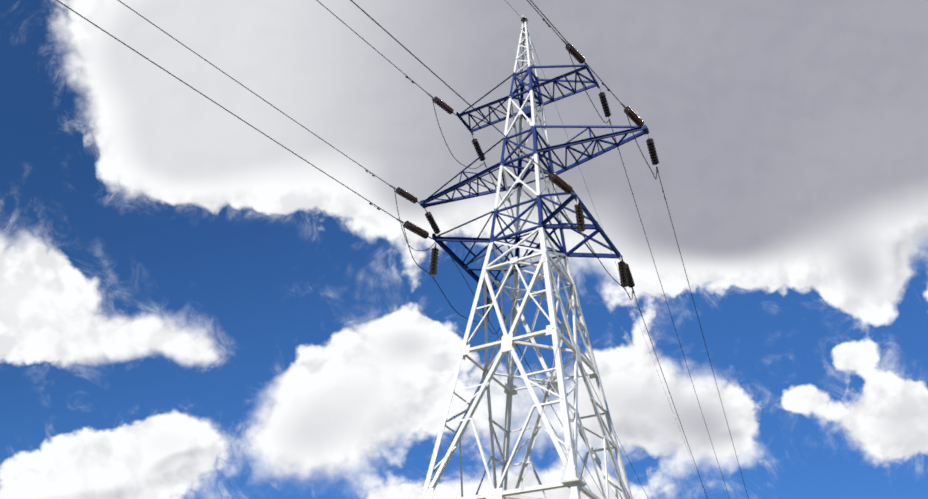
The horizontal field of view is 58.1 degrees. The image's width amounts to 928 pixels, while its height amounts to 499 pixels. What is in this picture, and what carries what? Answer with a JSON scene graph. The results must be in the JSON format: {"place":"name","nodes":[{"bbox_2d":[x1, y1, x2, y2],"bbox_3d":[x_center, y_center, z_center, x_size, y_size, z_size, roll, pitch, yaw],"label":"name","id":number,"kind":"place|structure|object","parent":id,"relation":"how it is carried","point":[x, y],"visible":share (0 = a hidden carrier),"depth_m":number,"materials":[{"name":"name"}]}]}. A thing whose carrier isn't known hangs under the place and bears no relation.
{"place":"outdoors","nodes":[
{"label":"outdoors","id":0,"kind":"place"},
{"bbox_2d":[0,0,927,498],"label":"sky","id":1,"kind":"structure","parent":0,"point":[191,307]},
{"bbox_3d":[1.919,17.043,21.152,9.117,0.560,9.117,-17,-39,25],"label":"footings","id":2,"kind":"object","parent":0,"visible":0},
{"bbox_2d":[420,15,648,498],"bbox_3d":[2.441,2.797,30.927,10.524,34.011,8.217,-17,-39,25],"label":"transmission tower","id":3,"kind":"structure","parent":2,"relation":"on","point":[571,477],"depth_m":31.42,"materials":[{"name":"white metal"}]},
{"bbox_2d":[56,0,748,498],"bbox_3d":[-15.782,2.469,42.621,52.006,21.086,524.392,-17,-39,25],"label":"insulators and conductors","id":4,"kind":"object","parent":3,"relation":"attached to","point":[626,278],"visible":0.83,"depth_m":33.16,"materials":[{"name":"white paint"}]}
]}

